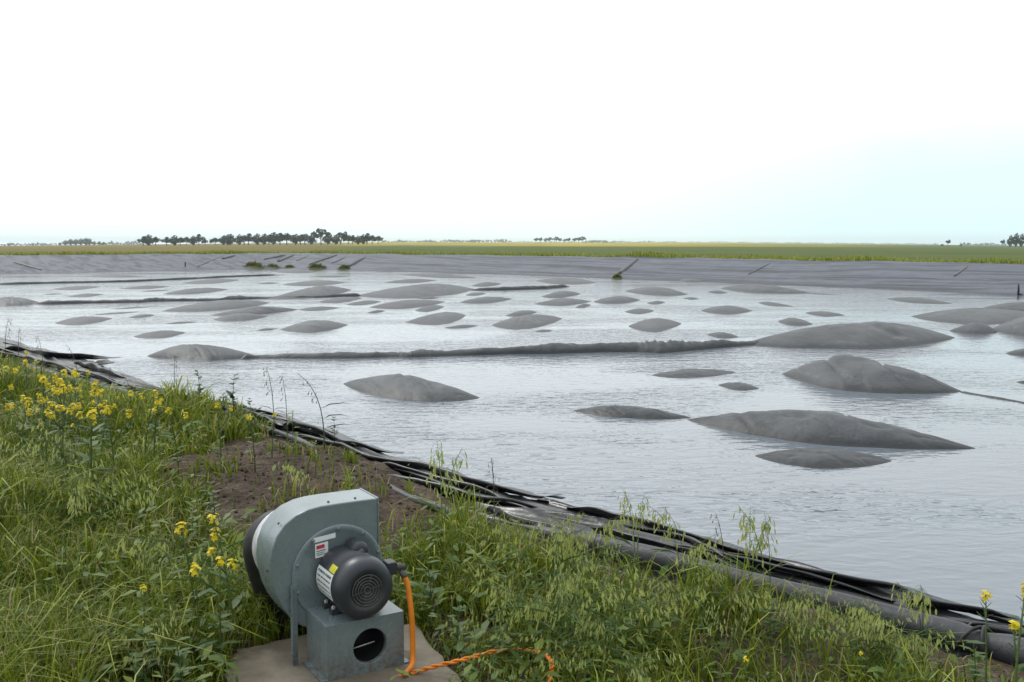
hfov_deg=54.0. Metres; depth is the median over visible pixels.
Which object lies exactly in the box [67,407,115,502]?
mustard plant
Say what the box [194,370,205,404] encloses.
leafy weed
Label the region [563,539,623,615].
wild oat
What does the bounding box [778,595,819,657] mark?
wild oat
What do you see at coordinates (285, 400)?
grass stalk
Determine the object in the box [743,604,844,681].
wild oat
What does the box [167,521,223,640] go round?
mustard plant
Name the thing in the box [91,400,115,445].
mustard plant
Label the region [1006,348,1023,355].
cover bulge
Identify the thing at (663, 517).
wild oat
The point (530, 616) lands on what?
wild oat
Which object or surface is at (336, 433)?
leafy weed
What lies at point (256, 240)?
tree
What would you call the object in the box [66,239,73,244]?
tree
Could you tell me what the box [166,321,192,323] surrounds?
cover bulge
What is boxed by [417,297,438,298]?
cover bulge
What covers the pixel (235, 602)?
mustard plant
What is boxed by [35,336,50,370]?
grass stalk
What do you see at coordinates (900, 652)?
leafy weed
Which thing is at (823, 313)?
cover bulge
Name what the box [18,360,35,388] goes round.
mustard plant
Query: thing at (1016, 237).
tree
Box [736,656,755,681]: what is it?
mustard plant
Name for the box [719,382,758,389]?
cover bulge
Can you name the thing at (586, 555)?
wild oat
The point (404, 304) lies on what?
cover bulge
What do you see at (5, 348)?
grass stalk
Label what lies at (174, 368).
grass stalk
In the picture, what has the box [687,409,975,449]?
cover bulge
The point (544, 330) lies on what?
cover bulge
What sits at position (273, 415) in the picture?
mustard plant
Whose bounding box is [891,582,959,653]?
wild oat
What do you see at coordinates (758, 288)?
cover bulge
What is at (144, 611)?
mustard plant
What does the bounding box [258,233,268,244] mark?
tree
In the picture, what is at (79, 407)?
mustard plant
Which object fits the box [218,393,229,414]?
leafy weed
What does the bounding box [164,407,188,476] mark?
mustard plant
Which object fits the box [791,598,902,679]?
wild oat
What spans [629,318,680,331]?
cover bulge
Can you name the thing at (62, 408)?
mustard plant
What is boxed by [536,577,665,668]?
wild oat
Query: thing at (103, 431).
mustard plant
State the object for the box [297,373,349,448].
grass stalk
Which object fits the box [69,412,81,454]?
mustard plant
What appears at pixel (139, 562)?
wild oat
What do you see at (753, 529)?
wild oat
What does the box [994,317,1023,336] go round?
cover bulge
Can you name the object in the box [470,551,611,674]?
wild oat
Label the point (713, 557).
wild oat
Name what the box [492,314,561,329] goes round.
cover bulge
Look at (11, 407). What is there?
mustard plant
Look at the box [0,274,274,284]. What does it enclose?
cover ridge
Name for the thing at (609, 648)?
wild oat
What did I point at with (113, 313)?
cover bulge
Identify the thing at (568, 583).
wild oat
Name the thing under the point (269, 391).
grass stalk
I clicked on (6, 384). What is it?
mustard plant
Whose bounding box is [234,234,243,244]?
tree
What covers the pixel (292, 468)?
wild oat
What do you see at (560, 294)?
cover bulge
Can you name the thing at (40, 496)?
wild oat
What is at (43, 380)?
mustard plant
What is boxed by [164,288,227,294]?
cover bulge
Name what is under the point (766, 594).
wild oat
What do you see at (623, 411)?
cover bulge
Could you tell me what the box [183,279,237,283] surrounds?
cover bulge
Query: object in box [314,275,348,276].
cover bulge
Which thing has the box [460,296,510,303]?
cover bulge
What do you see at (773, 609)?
leafy weed
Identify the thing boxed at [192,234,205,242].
tree
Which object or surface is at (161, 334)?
cover bulge
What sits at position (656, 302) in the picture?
cover bulge
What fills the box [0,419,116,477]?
wild oat
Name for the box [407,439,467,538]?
wild oat
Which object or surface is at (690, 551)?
wild oat
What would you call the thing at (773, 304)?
cover bulge
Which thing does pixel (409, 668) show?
power cord
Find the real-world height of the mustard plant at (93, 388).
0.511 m
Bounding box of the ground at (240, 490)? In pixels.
[0,242,1023,681]
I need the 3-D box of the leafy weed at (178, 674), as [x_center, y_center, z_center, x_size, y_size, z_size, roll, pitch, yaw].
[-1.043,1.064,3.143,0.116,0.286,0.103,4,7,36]
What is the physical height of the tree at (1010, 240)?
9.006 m
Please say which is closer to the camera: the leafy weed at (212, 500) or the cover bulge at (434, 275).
the leafy weed at (212, 500)
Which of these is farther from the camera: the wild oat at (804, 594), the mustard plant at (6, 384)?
the mustard plant at (6, 384)
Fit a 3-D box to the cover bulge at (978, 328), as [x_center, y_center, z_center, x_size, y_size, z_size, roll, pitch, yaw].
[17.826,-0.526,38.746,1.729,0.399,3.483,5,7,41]
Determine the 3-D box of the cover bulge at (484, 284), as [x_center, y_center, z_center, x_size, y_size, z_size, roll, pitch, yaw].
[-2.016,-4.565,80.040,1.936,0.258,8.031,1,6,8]
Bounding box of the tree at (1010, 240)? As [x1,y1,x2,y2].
[1007,235,1014,246]
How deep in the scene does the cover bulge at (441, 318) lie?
43.24 m
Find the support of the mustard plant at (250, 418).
on the ground at (240, 490)
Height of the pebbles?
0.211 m
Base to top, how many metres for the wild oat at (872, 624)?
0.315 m
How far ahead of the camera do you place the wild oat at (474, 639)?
3.40 m
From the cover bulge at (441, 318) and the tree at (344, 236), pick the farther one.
the tree at (344, 236)
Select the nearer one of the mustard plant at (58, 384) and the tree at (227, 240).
the mustard plant at (58, 384)
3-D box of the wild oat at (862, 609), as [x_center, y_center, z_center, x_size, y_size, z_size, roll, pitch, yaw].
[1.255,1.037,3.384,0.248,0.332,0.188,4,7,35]
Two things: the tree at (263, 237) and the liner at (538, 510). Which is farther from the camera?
the tree at (263, 237)
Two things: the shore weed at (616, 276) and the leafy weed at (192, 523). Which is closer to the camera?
the leafy weed at (192, 523)
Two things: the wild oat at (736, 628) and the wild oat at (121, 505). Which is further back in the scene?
the wild oat at (121, 505)
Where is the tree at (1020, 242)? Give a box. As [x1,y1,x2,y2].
[1017,234,1023,246]
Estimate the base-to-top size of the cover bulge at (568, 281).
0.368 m
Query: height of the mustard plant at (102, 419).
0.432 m
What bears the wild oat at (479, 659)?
on the ground at (240, 490)
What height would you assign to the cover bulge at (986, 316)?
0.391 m
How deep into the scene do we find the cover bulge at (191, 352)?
29.27 m
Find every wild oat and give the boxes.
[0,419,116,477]
[0,475,96,501]
[0,492,119,533]
[10,434,88,471]
[27,456,103,490]
[29,481,158,535]
[31,467,152,530]
[83,624,223,681]
[96,602,181,681]
[112,535,244,588]
[133,516,206,573]
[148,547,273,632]
[278,459,310,494]
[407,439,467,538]
[441,601,529,681]
[446,651,545,681]
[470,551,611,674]
[470,585,510,666]
[479,517,586,607]
[479,574,617,647]
[492,553,592,642]
[496,561,585,654]
[506,560,645,673]
[507,665,573,681]
[519,631,601,681]
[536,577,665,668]
[538,525,593,600]
[539,519,620,585]
[549,515,595,565]
[550,595,663,661]
[551,524,594,589]
[559,511,586,542]
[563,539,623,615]
[563,644,657,681]
[572,616,663,678]
[576,579,714,672]
[576,580,703,650]
[582,575,647,616]
[583,510,634,571]
[600,583,687,625]
[603,488,648,585]
[603,643,681,681]
[643,505,692,583]
[648,576,719,642]
[657,534,720,609]
[659,570,775,645]
[676,606,749,675]
[690,547,731,621]
[718,508,775,595]
[724,507,778,614]
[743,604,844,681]
[754,581,835,638]
[762,585,839,655]
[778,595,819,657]
[789,665,842,681]
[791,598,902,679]
[817,604,917,681]
[817,611,917,668]
[825,597,934,667]
[827,608,964,680]
[834,599,928,670]
[847,598,927,669]
[850,604,961,666]
[851,613,898,666]
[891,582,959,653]
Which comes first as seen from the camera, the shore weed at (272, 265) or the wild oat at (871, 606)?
the wild oat at (871, 606)
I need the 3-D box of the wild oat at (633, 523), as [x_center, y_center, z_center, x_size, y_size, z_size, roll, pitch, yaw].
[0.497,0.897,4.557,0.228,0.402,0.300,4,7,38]
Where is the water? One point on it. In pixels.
(948, 525)
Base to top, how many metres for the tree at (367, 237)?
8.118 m
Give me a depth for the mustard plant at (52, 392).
7.49 m
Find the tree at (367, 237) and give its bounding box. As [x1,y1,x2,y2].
[360,233,373,242]
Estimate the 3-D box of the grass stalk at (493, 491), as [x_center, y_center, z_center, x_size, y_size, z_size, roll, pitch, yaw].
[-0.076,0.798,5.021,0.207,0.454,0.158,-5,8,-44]
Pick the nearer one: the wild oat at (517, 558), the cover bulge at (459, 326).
the wild oat at (517, 558)
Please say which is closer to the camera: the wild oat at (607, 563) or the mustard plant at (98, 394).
the wild oat at (607, 563)
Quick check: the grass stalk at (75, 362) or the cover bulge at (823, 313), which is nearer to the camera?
the grass stalk at (75, 362)
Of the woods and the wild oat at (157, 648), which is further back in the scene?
the woods
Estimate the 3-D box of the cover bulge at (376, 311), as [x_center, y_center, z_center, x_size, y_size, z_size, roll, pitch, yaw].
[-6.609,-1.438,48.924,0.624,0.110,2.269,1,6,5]
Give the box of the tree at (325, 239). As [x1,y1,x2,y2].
[322,232,331,244]
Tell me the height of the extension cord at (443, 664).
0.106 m
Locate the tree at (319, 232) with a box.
[310,228,328,244]
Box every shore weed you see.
[242,260,266,267]
[266,263,281,267]
[305,262,326,269]
[337,264,350,269]
[611,273,621,278]
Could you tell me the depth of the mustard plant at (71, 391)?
7.11 m
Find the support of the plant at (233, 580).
on the ground at (240, 490)
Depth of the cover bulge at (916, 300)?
57.67 m
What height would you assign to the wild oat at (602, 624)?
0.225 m
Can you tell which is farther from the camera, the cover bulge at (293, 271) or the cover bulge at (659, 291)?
the cover bulge at (293, 271)
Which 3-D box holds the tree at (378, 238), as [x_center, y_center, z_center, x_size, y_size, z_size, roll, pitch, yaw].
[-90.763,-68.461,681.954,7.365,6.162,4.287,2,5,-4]
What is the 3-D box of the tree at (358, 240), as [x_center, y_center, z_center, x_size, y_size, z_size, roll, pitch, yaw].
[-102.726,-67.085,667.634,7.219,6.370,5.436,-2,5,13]
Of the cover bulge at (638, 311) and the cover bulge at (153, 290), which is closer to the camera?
the cover bulge at (638, 311)
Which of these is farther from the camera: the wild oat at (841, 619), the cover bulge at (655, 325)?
the cover bulge at (655, 325)
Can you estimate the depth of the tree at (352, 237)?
666.11 m
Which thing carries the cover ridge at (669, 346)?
on the water
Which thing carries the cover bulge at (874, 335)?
on the water
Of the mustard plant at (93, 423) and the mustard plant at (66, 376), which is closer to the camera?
the mustard plant at (93, 423)
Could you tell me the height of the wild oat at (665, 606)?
0.333 m
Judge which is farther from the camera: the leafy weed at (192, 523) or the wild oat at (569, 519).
the wild oat at (569, 519)
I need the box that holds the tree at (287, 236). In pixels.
[278,233,293,244]
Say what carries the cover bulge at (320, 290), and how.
on the water
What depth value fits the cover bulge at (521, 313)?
47.08 m
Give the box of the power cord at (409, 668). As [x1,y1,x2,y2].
[401,577,414,676]
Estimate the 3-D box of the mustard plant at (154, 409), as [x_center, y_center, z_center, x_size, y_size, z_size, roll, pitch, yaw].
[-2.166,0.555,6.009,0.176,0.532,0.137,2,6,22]
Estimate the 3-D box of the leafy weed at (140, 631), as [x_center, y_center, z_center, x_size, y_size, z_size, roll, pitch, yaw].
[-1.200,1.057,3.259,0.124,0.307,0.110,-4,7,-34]
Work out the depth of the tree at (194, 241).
694.30 m
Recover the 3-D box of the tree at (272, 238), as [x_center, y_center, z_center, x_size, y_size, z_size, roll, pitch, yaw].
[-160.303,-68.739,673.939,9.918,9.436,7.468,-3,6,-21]
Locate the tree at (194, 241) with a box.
[188,235,197,244]
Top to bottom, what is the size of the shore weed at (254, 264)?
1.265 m
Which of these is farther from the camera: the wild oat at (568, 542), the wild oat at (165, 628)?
the wild oat at (568, 542)
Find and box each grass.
[0,249,1023,263]
[0,345,1017,681]
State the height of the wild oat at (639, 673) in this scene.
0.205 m
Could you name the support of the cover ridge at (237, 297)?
on the water
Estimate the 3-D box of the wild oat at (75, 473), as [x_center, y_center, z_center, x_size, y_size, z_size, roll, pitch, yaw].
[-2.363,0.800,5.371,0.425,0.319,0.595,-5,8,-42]
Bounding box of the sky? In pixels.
[0,0,1023,245]
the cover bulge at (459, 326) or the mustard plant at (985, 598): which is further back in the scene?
the cover bulge at (459, 326)
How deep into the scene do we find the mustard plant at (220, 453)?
6.29 m
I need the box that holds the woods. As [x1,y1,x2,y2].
[0,239,1005,245]
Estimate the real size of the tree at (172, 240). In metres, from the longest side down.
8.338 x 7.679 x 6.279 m
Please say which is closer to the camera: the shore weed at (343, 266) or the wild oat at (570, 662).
the wild oat at (570, 662)
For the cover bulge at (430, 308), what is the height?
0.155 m
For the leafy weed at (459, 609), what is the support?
on the ground at (240, 490)
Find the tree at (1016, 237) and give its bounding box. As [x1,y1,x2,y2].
[1012,233,1018,246]
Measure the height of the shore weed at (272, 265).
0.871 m
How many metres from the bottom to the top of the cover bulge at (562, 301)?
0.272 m
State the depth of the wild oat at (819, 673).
3.38 m
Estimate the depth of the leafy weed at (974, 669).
3.23 m
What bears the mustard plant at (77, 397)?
on the ground at (240, 490)
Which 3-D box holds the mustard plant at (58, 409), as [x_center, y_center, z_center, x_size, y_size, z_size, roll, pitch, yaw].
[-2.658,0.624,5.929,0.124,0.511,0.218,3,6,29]
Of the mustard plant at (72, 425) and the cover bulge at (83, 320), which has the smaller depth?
the mustard plant at (72, 425)
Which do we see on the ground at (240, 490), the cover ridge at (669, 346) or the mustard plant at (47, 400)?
the mustard plant at (47, 400)
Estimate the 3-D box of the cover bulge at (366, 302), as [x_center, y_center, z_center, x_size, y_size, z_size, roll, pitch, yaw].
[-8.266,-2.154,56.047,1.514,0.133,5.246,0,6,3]
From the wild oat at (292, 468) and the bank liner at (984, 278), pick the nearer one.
the wild oat at (292, 468)
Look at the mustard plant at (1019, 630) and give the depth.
2.90 m
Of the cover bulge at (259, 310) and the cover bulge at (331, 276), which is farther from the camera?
the cover bulge at (331, 276)
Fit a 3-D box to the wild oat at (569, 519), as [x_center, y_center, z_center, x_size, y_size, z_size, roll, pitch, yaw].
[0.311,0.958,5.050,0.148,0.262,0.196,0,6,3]
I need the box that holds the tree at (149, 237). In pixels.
[145,234,152,245]
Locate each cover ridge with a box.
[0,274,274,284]
[33,293,360,303]
[241,339,760,358]
[472,284,569,289]
[961,391,1023,402]
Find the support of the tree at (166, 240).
on the ground at (240, 490)
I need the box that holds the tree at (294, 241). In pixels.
[290,234,299,244]
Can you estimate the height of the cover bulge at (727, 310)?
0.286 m
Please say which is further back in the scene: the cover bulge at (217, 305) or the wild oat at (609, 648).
the cover bulge at (217, 305)
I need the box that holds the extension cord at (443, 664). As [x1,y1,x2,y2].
[397,648,554,681]
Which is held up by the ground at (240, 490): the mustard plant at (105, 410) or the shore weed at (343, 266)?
the mustard plant at (105, 410)
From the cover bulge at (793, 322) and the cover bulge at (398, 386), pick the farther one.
the cover bulge at (793, 322)
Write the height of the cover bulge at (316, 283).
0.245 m
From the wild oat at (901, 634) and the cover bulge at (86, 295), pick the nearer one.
the wild oat at (901, 634)
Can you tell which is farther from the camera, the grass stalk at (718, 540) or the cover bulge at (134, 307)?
the cover bulge at (134, 307)
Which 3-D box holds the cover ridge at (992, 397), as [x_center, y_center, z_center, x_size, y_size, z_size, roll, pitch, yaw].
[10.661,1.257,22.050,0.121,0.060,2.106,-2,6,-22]
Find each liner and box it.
[0,253,282,273]
[0,338,1023,666]
[264,253,1023,295]
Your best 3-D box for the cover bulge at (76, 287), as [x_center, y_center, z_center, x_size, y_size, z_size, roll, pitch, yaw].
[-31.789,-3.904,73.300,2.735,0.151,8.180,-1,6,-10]
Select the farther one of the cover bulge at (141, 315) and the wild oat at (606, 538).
the cover bulge at (141, 315)
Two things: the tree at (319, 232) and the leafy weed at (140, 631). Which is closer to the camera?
the leafy weed at (140, 631)
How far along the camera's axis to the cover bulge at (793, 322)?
41.89 m
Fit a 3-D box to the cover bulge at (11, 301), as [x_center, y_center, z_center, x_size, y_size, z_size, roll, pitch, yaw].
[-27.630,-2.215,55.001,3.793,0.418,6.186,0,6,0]
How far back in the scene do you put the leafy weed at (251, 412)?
7.71 m
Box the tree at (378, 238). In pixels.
[373,236,382,242]
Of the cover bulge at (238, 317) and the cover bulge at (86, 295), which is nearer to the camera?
the cover bulge at (238, 317)
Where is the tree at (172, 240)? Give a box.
[168,235,178,245]
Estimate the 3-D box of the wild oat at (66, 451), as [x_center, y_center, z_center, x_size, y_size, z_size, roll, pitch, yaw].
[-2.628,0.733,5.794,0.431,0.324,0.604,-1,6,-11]
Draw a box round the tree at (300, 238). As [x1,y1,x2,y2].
[294,234,307,244]
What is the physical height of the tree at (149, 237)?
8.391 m
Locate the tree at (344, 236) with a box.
[338,231,347,243]
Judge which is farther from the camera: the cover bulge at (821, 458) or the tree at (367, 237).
the tree at (367, 237)
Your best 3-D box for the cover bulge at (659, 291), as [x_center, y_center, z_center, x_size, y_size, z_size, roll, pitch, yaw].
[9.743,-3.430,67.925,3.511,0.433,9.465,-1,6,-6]
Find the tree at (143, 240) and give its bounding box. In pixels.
[136,236,149,245]
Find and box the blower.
[243,488,409,681]
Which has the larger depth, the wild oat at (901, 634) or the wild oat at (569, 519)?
the wild oat at (569, 519)
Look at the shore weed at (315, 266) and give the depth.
122.76 m
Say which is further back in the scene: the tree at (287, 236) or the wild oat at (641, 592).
the tree at (287, 236)
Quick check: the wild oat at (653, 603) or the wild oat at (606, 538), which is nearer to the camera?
the wild oat at (653, 603)
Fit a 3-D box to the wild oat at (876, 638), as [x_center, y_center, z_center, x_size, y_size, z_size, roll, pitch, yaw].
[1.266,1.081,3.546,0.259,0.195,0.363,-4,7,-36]
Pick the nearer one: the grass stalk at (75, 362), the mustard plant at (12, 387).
the mustard plant at (12, 387)
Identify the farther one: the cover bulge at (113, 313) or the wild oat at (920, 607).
the cover bulge at (113, 313)
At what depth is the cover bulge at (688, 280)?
86.90 m
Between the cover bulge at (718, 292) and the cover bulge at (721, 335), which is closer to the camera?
the cover bulge at (721, 335)
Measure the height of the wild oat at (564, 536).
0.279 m
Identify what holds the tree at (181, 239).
on the ground at (240, 490)
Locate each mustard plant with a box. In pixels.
[0,366,18,412]
[2,397,36,465]
[8,384,22,416]
[8,395,31,448]
[15,403,29,435]
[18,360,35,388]
[24,401,58,467]
[26,360,42,383]
[33,376,58,427]
[34,393,53,437]
[34,400,44,455]
[39,379,64,438]
[42,396,60,434]
[44,378,61,413]
[44,405,74,464]
[47,403,76,463]
[51,378,71,429]
[52,369,79,418]
[54,384,77,442]
[62,385,80,432]
[63,369,90,405]
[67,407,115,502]
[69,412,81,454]
[73,387,79,421]
[75,388,107,440]
[75,402,86,440]
[75,411,104,465]
[88,383,109,446]
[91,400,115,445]
[92,409,111,466]
[98,404,110,452]
[98,405,132,475]
[98,410,110,457]
[121,391,143,440]
[132,390,159,463]
[133,584,153,674]
[144,397,171,466]
[148,406,159,434]
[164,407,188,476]
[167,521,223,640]
[184,562,216,663]
[189,556,243,681]
[202,513,243,652]
[211,403,234,462]
[244,414,263,470]
[266,412,279,457]
[288,409,297,453]
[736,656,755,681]
[855,651,863,681]
[966,590,997,681]
[1003,582,1023,681]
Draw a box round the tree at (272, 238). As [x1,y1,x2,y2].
[266,232,279,244]
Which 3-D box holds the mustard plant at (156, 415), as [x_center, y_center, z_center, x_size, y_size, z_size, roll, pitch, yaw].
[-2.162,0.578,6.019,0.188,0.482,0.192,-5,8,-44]
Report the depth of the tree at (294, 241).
704.38 m
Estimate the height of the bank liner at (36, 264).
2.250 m
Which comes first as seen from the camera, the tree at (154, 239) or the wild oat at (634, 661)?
the wild oat at (634, 661)
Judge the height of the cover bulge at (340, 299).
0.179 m
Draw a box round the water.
[0,269,1023,621]
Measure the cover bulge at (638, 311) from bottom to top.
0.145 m
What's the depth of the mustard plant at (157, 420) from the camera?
7.07 m
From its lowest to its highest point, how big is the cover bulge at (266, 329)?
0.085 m
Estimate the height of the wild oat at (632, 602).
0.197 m
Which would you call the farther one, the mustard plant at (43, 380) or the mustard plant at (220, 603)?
the mustard plant at (43, 380)
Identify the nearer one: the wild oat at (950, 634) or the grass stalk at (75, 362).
the wild oat at (950, 634)
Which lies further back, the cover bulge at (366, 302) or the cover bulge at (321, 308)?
the cover bulge at (366, 302)
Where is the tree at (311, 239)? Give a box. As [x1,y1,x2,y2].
[306,235,316,244]
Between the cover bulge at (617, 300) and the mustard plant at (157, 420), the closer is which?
the mustard plant at (157, 420)
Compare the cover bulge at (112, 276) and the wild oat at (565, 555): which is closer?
the wild oat at (565, 555)
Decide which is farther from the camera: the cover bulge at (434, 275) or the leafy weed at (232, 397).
the cover bulge at (434, 275)
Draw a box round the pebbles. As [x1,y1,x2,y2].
[159,437,1012,681]
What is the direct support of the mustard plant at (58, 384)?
on the ground at (240, 490)
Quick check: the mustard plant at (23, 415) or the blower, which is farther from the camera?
the mustard plant at (23, 415)
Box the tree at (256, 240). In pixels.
[251,233,259,244]
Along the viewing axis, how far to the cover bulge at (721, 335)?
36.28 m
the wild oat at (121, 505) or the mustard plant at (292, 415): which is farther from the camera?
the mustard plant at (292, 415)
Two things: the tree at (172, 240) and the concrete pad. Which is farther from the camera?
the tree at (172, 240)
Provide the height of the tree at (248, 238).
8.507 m
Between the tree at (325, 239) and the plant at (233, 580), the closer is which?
the plant at (233, 580)
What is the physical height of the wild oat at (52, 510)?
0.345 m
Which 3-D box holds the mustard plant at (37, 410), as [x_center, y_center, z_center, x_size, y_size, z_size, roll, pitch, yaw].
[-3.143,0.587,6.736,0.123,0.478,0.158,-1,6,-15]
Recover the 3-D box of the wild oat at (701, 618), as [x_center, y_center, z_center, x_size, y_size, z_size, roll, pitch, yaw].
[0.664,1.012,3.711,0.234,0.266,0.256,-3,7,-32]
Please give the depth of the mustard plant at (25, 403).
6.03 m
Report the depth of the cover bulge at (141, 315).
45.44 m
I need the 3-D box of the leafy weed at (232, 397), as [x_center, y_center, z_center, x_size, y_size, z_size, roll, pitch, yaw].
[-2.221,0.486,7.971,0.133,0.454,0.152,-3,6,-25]
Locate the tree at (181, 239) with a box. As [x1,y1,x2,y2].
[174,237,185,245]
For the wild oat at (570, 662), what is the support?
on the ground at (240, 490)
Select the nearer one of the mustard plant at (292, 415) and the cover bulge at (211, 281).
the mustard plant at (292, 415)
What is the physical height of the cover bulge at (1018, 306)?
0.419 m
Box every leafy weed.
[125,622,161,681]
[161,636,196,681]
[188,500,201,548]
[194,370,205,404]
[206,481,224,531]
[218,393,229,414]
[225,373,238,415]
[246,398,257,435]
[329,416,337,445]
[415,560,444,634]
[447,595,470,663]
[761,598,778,646]
[891,649,911,681]
[959,642,990,681]
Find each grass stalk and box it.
[0,320,15,356]
[18,329,22,358]
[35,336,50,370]
[68,347,87,378]
[171,357,179,382]
[262,367,285,426]
[277,375,290,432]
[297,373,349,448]
[475,458,499,529]
[709,514,743,574]
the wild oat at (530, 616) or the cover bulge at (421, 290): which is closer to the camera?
the wild oat at (530, 616)
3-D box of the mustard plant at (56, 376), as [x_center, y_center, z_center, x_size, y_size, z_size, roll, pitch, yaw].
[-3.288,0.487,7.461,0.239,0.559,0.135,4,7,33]
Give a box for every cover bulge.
[0,297,36,305]
[52,286,97,289]
[56,316,111,324]
[67,293,102,296]
[85,274,142,277]
[95,312,132,314]
[118,306,155,308]
[121,285,169,288]
[129,314,153,317]
[134,330,184,338]
[141,290,166,291]
[148,344,252,360]
[163,300,269,311]
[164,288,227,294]
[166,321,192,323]
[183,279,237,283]
[211,306,297,315]
[214,313,267,321]
[257,328,277,330]
[268,286,349,299]
[270,269,314,272]
[280,320,346,332]
[282,280,346,285]
[298,306,337,310]
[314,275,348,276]
[320,297,360,302]
[344,373,479,401]
[346,300,380,304]
[359,283,472,298]
[368,310,383,312]
[370,300,443,308]
[384,279,435,282]
[399,273,474,277]
[406,312,464,324]
[415,305,443,311]
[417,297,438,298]
[446,325,477,328]
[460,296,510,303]
[467,292,485,295]
[472,282,500,286]
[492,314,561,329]
[506,310,535,316]
[534,329,552,331]
[536,298,590,305]
[538,277,595,284]
[542,291,579,297]
[573,405,690,419]
[575,304,589,307]
[594,296,638,303]
[625,308,653,313]
[626,287,687,295]
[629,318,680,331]
[647,301,664,304]
[652,369,734,377]
[680,278,701,281]
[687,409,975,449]
[701,305,751,314]
[707,332,737,337]
[709,290,726,293]
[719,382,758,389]
[721,284,809,293]
[752,321,954,348]
[755,447,891,468]
[758,302,793,306]
[778,318,812,325]
[783,355,961,393]
[805,293,835,294]
[806,311,843,316]
[889,297,952,303]
[911,308,1023,324]
[950,322,997,334]
[984,302,1023,310]
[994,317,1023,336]
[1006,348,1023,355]
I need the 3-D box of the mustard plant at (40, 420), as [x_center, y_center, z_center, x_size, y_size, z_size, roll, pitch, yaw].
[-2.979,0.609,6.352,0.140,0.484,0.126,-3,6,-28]
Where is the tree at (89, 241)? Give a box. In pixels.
[84,238,92,244]
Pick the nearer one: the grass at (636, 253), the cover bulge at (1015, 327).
the cover bulge at (1015, 327)
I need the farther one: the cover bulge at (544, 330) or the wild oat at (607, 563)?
the cover bulge at (544, 330)
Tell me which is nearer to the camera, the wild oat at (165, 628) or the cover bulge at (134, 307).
the wild oat at (165, 628)
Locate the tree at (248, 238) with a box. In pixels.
[240,233,256,244]
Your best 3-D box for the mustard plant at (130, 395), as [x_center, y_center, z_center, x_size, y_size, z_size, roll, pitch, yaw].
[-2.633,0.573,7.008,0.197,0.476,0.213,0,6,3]
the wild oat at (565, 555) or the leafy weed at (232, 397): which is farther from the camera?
the leafy weed at (232, 397)
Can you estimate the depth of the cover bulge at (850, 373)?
23.57 m
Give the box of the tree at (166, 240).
[160,237,168,245]
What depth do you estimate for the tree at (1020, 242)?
696.07 m
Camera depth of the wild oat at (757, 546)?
4.10 m
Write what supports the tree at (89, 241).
on the ground at (240, 490)
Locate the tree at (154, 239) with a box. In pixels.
[151,237,159,245]
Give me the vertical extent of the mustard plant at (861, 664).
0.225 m
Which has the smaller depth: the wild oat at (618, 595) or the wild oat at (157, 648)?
the wild oat at (157, 648)
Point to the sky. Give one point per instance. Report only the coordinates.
(122, 121)
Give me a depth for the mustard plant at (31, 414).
5.90 m
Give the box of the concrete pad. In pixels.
[223,624,460,681]
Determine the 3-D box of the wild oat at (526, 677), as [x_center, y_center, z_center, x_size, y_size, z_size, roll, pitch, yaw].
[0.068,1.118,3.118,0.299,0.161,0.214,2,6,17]
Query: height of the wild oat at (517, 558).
0.355 m
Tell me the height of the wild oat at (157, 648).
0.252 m
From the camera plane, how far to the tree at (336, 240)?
661.78 m
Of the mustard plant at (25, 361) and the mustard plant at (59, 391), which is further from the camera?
the mustard plant at (25, 361)
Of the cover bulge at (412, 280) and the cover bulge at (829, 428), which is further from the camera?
the cover bulge at (412, 280)
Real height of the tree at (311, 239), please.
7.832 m
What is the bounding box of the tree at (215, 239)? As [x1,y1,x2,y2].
[210,237,219,242]
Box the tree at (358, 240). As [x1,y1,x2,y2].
[353,235,361,243]
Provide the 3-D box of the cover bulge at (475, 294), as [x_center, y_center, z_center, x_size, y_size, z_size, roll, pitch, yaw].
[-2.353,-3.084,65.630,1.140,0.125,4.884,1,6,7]
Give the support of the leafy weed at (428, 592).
on the ground at (240, 490)
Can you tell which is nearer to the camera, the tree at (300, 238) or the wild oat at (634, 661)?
the wild oat at (634, 661)
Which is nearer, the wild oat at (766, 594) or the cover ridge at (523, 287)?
the wild oat at (766, 594)
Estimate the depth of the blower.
3.44 m
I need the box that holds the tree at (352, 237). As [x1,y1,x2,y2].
[347,235,356,243]
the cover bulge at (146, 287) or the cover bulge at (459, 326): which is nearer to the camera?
the cover bulge at (459, 326)
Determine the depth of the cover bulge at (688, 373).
25.78 m
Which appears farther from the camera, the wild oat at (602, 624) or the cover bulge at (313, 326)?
the cover bulge at (313, 326)
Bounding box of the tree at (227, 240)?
[220,234,233,244]
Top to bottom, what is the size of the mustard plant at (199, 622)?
0.410 m
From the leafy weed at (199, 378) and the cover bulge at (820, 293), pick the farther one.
the cover bulge at (820, 293)
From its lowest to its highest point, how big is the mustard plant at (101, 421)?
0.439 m
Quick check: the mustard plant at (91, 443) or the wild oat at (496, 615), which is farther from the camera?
the mustard plant at (91, 443)
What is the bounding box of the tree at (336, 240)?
[330,234,341,244]
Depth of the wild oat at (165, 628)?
3.29 m
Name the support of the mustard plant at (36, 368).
on the ground at (240, 490)
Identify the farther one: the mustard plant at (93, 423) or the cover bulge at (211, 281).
the cover bulge at (211, 281)
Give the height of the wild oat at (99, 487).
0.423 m
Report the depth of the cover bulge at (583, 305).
52.85 m

